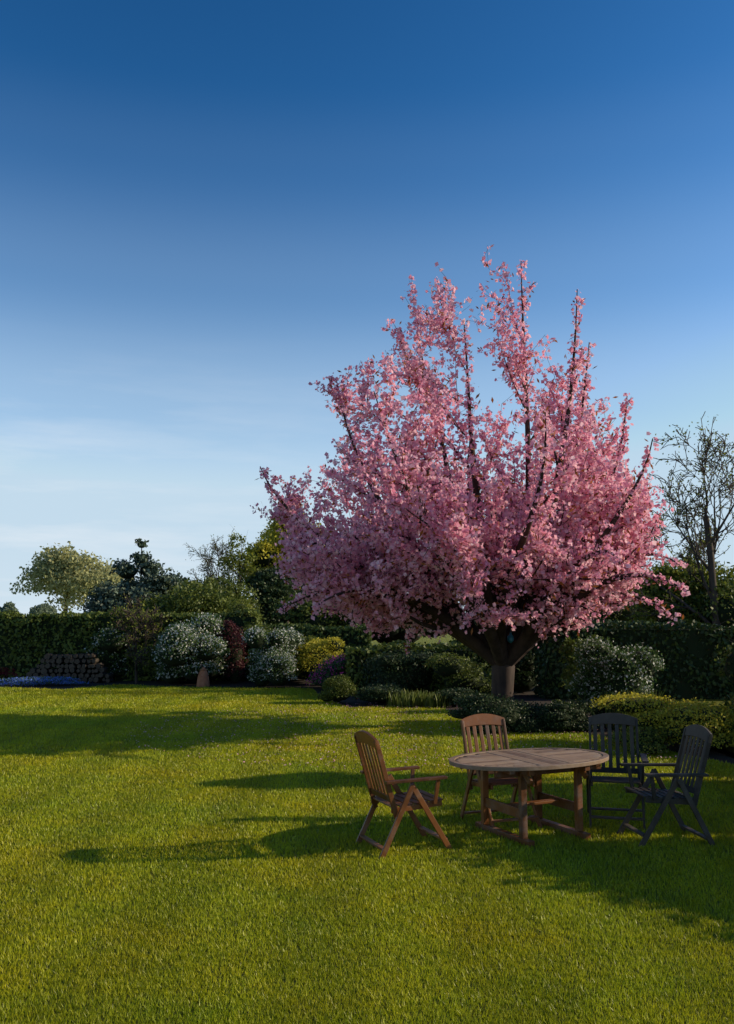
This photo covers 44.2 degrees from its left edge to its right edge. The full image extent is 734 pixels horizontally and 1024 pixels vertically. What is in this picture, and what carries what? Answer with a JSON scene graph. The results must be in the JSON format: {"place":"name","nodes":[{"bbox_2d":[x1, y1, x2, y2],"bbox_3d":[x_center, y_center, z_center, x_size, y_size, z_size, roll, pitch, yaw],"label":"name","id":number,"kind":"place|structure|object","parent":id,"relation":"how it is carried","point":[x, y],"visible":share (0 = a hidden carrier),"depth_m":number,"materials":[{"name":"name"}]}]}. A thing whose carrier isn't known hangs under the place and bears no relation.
{"place":"outdoors","nodes":[
{"label":"outdoors","id":0,"kind":"place"},
{"bbox_2d":[198,528,278,605],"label":"tree","id":1,"kind":"object","parent":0,"point":[247,569],"depth_m":43.77,"materials":[{"name":"green plant"}]},
{"bbox_2d":[0,622,733,1023],"bbox_3d":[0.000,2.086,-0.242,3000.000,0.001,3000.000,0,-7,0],"label":"ground","id":2,"kind":"structure","parent":0,"point":[410,854],"depth_m":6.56,"materials":[{"name":"green plant"}]},
{"bbox_2d":[0,601,20,616],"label":"tree","id":3,"kind":"object","parent":2,"relation":"on","point":[10,605],"visible":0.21,"depth_m":108.98,"materials":[{"name":"green plant"}]},
{"bbox_2d":[29,602,57,614],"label":"tree","id":4,"kind":"object","parent":2,"relation":"on","point":[42,608],"visible":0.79,"depth_m":118.55,"materials":[{"name":"green plant"}]},
{"bbox_2d":[9,541,132,616],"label":"tree","id":5,"kind":"object","parent":2,"relation":"on","point":[79,578],"depth_m":147.11,"materials":[{"name":"green plant"}]},
{"bbox_2d":[0,607,262,680],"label":"hedge","id":6,"kind":"object","parent":2,"relation":"on","point":[9,614],"depth_m":29.97,"materials":[{"name":"green plant"}]},
{"bbox_2d":[354,730,451,858],"bbox_3d":[0.322,2.559,8.366,0.780,1.089,0.650,3,-7,-22],"label":"chair","id":7,"kind":"object","parent":2,"relation":"on","point":[411,799],"visible":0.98,"depth_m":8.20,"materials":[{"name":"brown wood"}]},
{"bbox_2d":[125,702,697,770],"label":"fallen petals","id":8,"kind":"object","parent":2,"relation":"on","point":[350,734],"visible":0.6,"depth_m":15.87,"materials":[{"name":"pink plant"}]},
{"bbox_2d":[345,639,490,694],"bbox_3d":[1.579,4.327,25.202,4.422,1.557,1.532,0,-7,0],"label":"hedge","id":9,"kind":"object","parent":2,"relation":"on","point":[436,647],"depth_m":24.78,"materials":[{"name":"green plant"}]},
{"bbox_2d":[446,690,546,733],"bbox_3d":[2.381,3.684,16.786,1.877,0.783,1.880,0,-7,0],"label":"shrub","id":10,"kind":"object","parent":2,"relation":"on","point":[512,703],"depth_m":16.38,"materials":[{"name":"green plant"}]},
{"bbox_2d":[460,714,541,828],"bbox_3d":[1.366,2.673,9.343,0.650,1.089,0.780,2,-7,-20],"label":"chair","id":11,"kind":"object","parent":2,"relation":"on","point":[480,720],"visible":0.58,"depth_m":9.57,"materials":[{"name":"brown wood"}]},
{"bbox_2d":[460,763,600,847],"bbox_3d":[1.605,2.793,8.867,1.240,0.717,0.940,3,-7,-26],"label":"garden table","id":12,"kind":"object","parent":2,"relation":"on","point":[518,809],"visible":0.66,"depth_m":8.71,"materials":[{"name":"brown wood"}]},
{"bbox_2d":[449,748,608,770],"bbox_3d":[1.605,2.429,8.910,1.720,0.037,1.060,3,-7,-26],"label":"table top","id":13,"kind":"object","parent":12,"relation":"on","point":[528,759],"visible":1,"depth_m":8.76,"materials":[{"name":"brown wood"}]},
{"bbox_2d":[515,701,547,717],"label":"shrub","id":14,"kind":"object","parent":2,"relation":"on","point":[533,706],"depth_m":17.57,"materials":[{"name":"green plant"}]},
{"bbox_2d":[588,612,606,622],"bbox_3d":[7.281,4.639,33.553,4.052,2.814,3.995,0,-7,0],"label":"tree","id":15,"kind":"object","parent":2,"relation":"on","point":[595,620],"visible":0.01,"depth_m":32.73,"materials":[{"name":"green plant"}]},
{"bbox_2d":[586,713,648,829],"bbox_3d":[2.580,2.681,9.413,0.650,1.089,0.780,-2,-7,14],"label":"chair","id":16,"kind":"object","parent":2,"relation":"on","point":[616,719],"visible":0.79,"depth_m":9.64,"materials":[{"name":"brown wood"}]},
{"bbox_2d":[533,619,733,699],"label":"hedge","id":17,"kind":"object","parent":2,"relation":"on","point":[603,626],"depth_m":23.29,"materials":[{"name":"green plant"}]},
{"bbox_2d":[604,723,682,753],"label":"shrub","id":18,"kind":"object","parent":2,"relation":"on","point":[656,734],"depth_m":13.92,"materials":[{"name":"green plant"}]},
{"bbox_2d":[589,691,733,748],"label":"golden shrub","id":19,"kind":"object","parent":2,"relation":"on","point":[724,710],"depth_m":14.27,"materials":[{"name":"green plant"}]},
{"bbox_2d":[617,724,716,847],"bbox_3d":[2.841,2.592,8.643,0.780,1.089,0.650,1,-7,-6],"label":"chair","id":20,"kind":"object","parent":2,"relation":"on","point":[665,797],"visible":0.98,"depth_m":8.55,"materials":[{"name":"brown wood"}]},
{"bbox_2d":[610,509,730,628],"bbox_3d":[10.135,2.840,30.661,4.164,5.734,2.780,-5,-8,38],"label":"tree","id":21,"kind":"object","parent":2,"relation":"on","point":[680,554],"visible":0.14,"depth_m":30.34,"materials":[{"name":"green plant"}]},
{"bbox_2d":[620,553,733,628],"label":"tree","id":22,"kind":"object","parent":2,"relation":"on","point":[668,572],"depth_m":28.35,"materials":[{"name":"green plant"}]},
{"bbox_2d":[625,411,733,625],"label":"tree","id":23,"kind":"object","parent":2,"relation":"on","point":[710,552],"visible":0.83,"depth_m":27.10,"materials":[{"name":"brown plant"}]},
{"bbox_2d":[672,574,733,627],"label":"tree","id":24,"kind":"object","parent":2,"relation":"on","point":[727,589],"depth_m":26.87,"materials":[{"name":"green plant"}]},
{"bbox_2d":[714,643,733,709],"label":"tall shrub","id":25,"kind":"object","parent":2,"relation":"on","point":[730,648],"depth_m":14.71,"materials":[{"name":"green plant"}]},
{"bbox_2d":[0,678,733,763],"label":"border soil","id":26,"kind":"structure","parent":0,"point":[715,753],"depth_m":26.65,"materials":[{"name":"brown soil"}]},
{"bbox_2d":[0,667,20,677],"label":"red plants","id":27,"kind":"object","parent":26,"relation":"on","point":[4,673],"visible":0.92,"depth_m":29.70,"materials":[{"name":"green plant"}]},
{"bbox_2d":[0,676,88,685],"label":"blue flowers","id":28,"kind":"object","parent":26,"relation":"on","point":[29,680],"visible":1,"depth_m":27.55,"materials":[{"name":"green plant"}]},
{"bbox_2d":[26,653,113,682],"bbox_3d":[-9.561,5.022,29.116,2.708,0.952,0.576,0,-7,0],"label":"log pile","id":29,"kind":"object","parent":26,"relation":"on","point":[49,661],"visible":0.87,"depth_m":28.94,"materials":[{"name":"brown wood"}]},
{"bbox_2d":[83,624,152,676],"bbox_3d":[-8.442,4.618,30.436,2.820,1.829,2.979,0,-7,0],"label":"shrub","id":30,"kind":"object","parent":26,"relation":"on","point":[111,649],"depth_m":29.62,"materials":[{"name":"green plant"}]},
{"bbox_2d":[77,538,186,616],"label":"tree","id":31,"kind":"object","parent":26,"relation":"on","point":[96,600],"depth_m":41.16,"materials":[{"name":"green plant"}]},
{"bbox_2d":[112,615,158,676],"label":"shrub","id":32,"kind":"object","parent":26,"relation":"on","point":[143,673],"depth_m":29.70,"materials":[{"name":"green plant"}]},
{"bbox_2d":[108,595,169,682],"bbox_3d":[-7.160,4.000,28.732,1.798,2.973,2.724,0,-7,0],"label":"small tree","id":33,"kind":"object","parent":26,"relation":"on","point":[142,624],"visible":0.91,"depth_m":28.76,"materials":[{"name":"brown plant"}]},
{"bbox_2d":[107,592,175,668],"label":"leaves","id":34,"kind":"object","parent":33,"relation":"attached to","point":[135,622],"visible":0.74,"depth_m":28.66,"materials":[{"name":"green plant"}]},
{"bbox_2d":[132,639,184,678],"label":"shrub","id":35,"kind":"object","parent":26,"relation":"on","point":[153,664],"depth_m":29.19,"materials":[{"name":"green plant"}]},
{"bbox_2d":[166,574,200,593],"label":"tree","id":36,"kind":"object","parent":26,"relation":"on","point":[188,581],"visible":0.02,"depth_m":44.54,"materials":[{"name":"green plant"}]},
{"bbox_2d":[151,612,229,683],"bbox_3d":[-5.456,4.255,28.374,2.490,2.250,3.118,0,-7,0],"label":"shrub","id":37,"kind":"object","parent":26,"relation":"on","point":[188,630],"depth_m":27.57,"materials":[{"name":"plant"}]},
{"bbox_2d":[134,574,265,622],"bbox_3d":[-7.413,4.676,39.411,5.831,4.097,5.861,0,-7,0],"label":"tree","id":38,"kind":"object","parent":26,"relation":"on","point":[211,594],"depth_m":38.47,"materials":[{"name":"green plant"}]},
{"bbox_2d":[196,667,209,686],"bbox_3d":[-4.948,4.978,27.332,0.400,0.605,0.400,0,-7,0],"label":"terracotta forcer","id":39,"kind":"object","parent":26,"relation":"on","point":[203,679],"visible":0.98,"depth_m":27.20,"materials":[{"name":"brown ceramic"}]},
{"bbox_2d":[185,526,240,585],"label":"tree","id":40,"kind":"object","parent":26,"relation":"on","point":[211,559],"visible":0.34,"depth_m":50.88,"materials":[{"name":"brown plant"}]},
{"bbox_2d":[213,618,248,682],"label":"purple shrub","id":41,"kind":"object","parent":26,"relation":"on","point":[235,633],"depth_m":28.70,"materials":[{"name":"purple plant"}]},
{"bbox_2d":[225,597,254,616],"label":"shrub","id":42,"kind":"object","parent":26,"relation":"on","point":[237,603],"depth_m":31.09,"materials":[{"name":"green plant"}]},
{"bbox_2d":[238,622,277,675],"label":"shrub","id":43,"kind":"object","parent":26,"relation":"on","point":[247,667],"depth_m":29.46,"materials":[{"name":"green plant"}]},
{"bbox_2d":[241,625,305,685],"bbox_3d":[-2.852,4.372,27.519,1.899,1.881,2.310,0,-7,0],"label":"shrub","id":44,"kind":"object","parent":26,"relation":"on","point":[278,654],"depth_m":27.13,"materials":[{"name":"green plant"}]},
{"bbox_2d":[245,564,309,624],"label":"ivy tree","id":45,"kind":"object","parent":26,"relation":"on","point":[267,573],"depth_m":43.09,"materials":[{"name":"green plant"}]},
{"bbox_2d":[236,502,325,622],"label":"tall yellow tree","id":46,"kind":"object","parent":26,"relation":"on","point":[268,540],"depth_m":46.87,"materials":[{"name":"yellow plant"}]},
{"bbox_2d":[292,634,316,679],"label":"shrub","id":47,"kind":"object","parent":26,"relation":"on","point":[313,637],"depth_m":29.68,"materials":[{"name":"green plant"}]},
{"bbox_2d":[259,622,372,654],"bbox_3d":[-2.222,4.840,31.850,4.865,2.060,1.638,0,-7,0],"label":"hedge","id":48,"kind":"object","parent":26,"relation":"on","point":[303,628],"depth_m":31.38,"materials":[{"name":"green plant"}]},
{"bbox_2d":[291,635,345,679],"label":"yellow shrub","id":49,"kind":"object","parent":26,"relation":"on","point":[312,646],"depth_m":28.21,"materials":[{"name":"yellow plant"}]},
{"bbox_2d":[271,591,383,628],"bbox_3d":[-1.147,4.668,39.378,5.901,4.096,4.855,0,-7,0],"label":"tree","id":50,"kind":"object","parent":26,"relation":"on","point":[307,605],"depth_m":37.99,"materials":[{"name":"green plant"}]},
{"bbox_2d":[305,654,349,686],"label":"flowering bush","id":51,"kind":"object","parent":26,"relation":"on","point":[334,661],"depth_m":25.88,"materials":[{"name":"purple plant"}]},
{"bbox_2d":[317,674,357,701],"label":"dome shrub","id":52,"kind":"object","parent":26,"relation":"on","point":[343,681],"depth_m":21.89,"materials":[{"name":"green plant"}]},
{"bbox_2d":[352,683,404,702],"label":"shrub","id":53,"kind":"object","parent":26,"relation":"on","point":[396,688],"depth_m":21.60,"materials":[{"name":"green plant"}]},
{"bbox_2d":[357,648,445,692],"bbox_3d":[1.079,4.297,24.231,2.751,1.318,2.938,0,-7,0],"label":"shrub","id":54,"kind":"object","parent":26,"relation":"on","point":[401,657],"depth_m":23.33,"materials":[{"name":"green plant"}]},
{"bbox_2d":[386,689,430,707],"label":"strap leaves","id":55,"kind":"object","parent":26,"relation":"on","point":[410,698],"visible":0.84,"depth_m":21.11,"materials":[{"name":"green plant"}]},
{"bbox_2d":[416,691,451,707],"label":"strap leaves","id":56,"kind":"object","parent":26,"relation":"on","point":[433,700],"visible":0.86,"depth_m":21.02,"materials":[{"name":"green plant"}]},
{"bbox_2d":[433,687,475,704],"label":"shrub","id":57,"kind":"object","parent":26,"relation":"on","point":[455,690],"depth_m":21.22,"materials":[{"name":"green plant"}]},
{"bbox_2d":[424,652,490,695],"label":"shrub","id":58,"kind":"object","parent":26,"relation":"on","point":[433,660],"depth_m":22.47,"materials":[{"name":"green plant"}]},
{"bbox_2d":[250,245,690,702],"bbox_3d":[1.843,-0.736,18.344,8.541,9.987,8.246,0,-7,0],"label":"cherry tree","id":59,"kind":"object","parent":26,"relation":"on","point":[491,485],"depth_m":16.59,"materials":[{"name":"pink plant"}]},
{"bbox_2d":[507,632,513,642],"bbox_3d":[2.774,2.113,17.485,0.145,0.836,0.145,7,-9,-45],"label":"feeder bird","id":60,"kind":"object","parent":59,"relation":"attached to","point":[510,638],"visible":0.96,"depth_m":17.40},
{"bbox_2d":[514,647,537,692],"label":"hedge","id":61,"kind":"object","parent":26,"relation":"on","point":[529,686],"depth_m":24.83,"materials":[{"name":"green plant"}]},
{"bbox_2d":[548,699,573,709],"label":"shrub","id":62,"kind":"object","parent":26,"relation":"on","point":[556,701],"visible":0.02,"depth_m":16.88,"materials":[{"name":"green plant"}]},
{"bbox_2d":[530,698,599,731],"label":"shrub","id":63,"kind":"object","parent":26,"relation":"on","point":[584,709],"depth_m":16.49,"materials":[{"name":"green plant"}]},
{"bbox_2d":[558,634,599,701],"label":"cane shrub","id":64,"kind":"object","parent":26,"relation":"on","point":[568,671],"visible":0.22,"depth_m":20.35,"materials":[{"name":"green plant"}]},
{"bbox_2d":[565,632,668,714],"bbox_3d":[4.962,3.305,17.953,1.905,1.814,1.812,0,-7,0],"label":"shrub","id":65,"kind":"object","parent":26,"relation":"on","point":[603,661],"depth_m":17.63,"materials":[{"name":"green plant"}]},
{"bbox_2d":[602,688,665,730],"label":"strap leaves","id":66,"kind":"object","parent":26,"relation":"on","point":[608,710],"visible":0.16,"depth_m":17.06,"materials":[{"name":"green plant"}]},
{"bbox_2d":[0,0,733,614],"label":"sky","id":67,"kind":"structure","parent":0,"point":[212,212],"materials":[{"name":"blue"}]},
{"bbox_2d":[372,624,442,643],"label":"tree","id":68,"kind":"object","parent":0,"point":[396,636],"depth_m":42.44,"materials":[{"name":"green plant"}]},
{"bbox_2d":[597,572,645,625],"bbox_3d":[11.179,4.442,37.751,5.665,4.170,6.271,0,-7,0],"label":"tree","id":69,"kind":"object","parent":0,"point":[622,617],"depth_m":35.60,"materials":[{"name":"green plant"}]}
]}

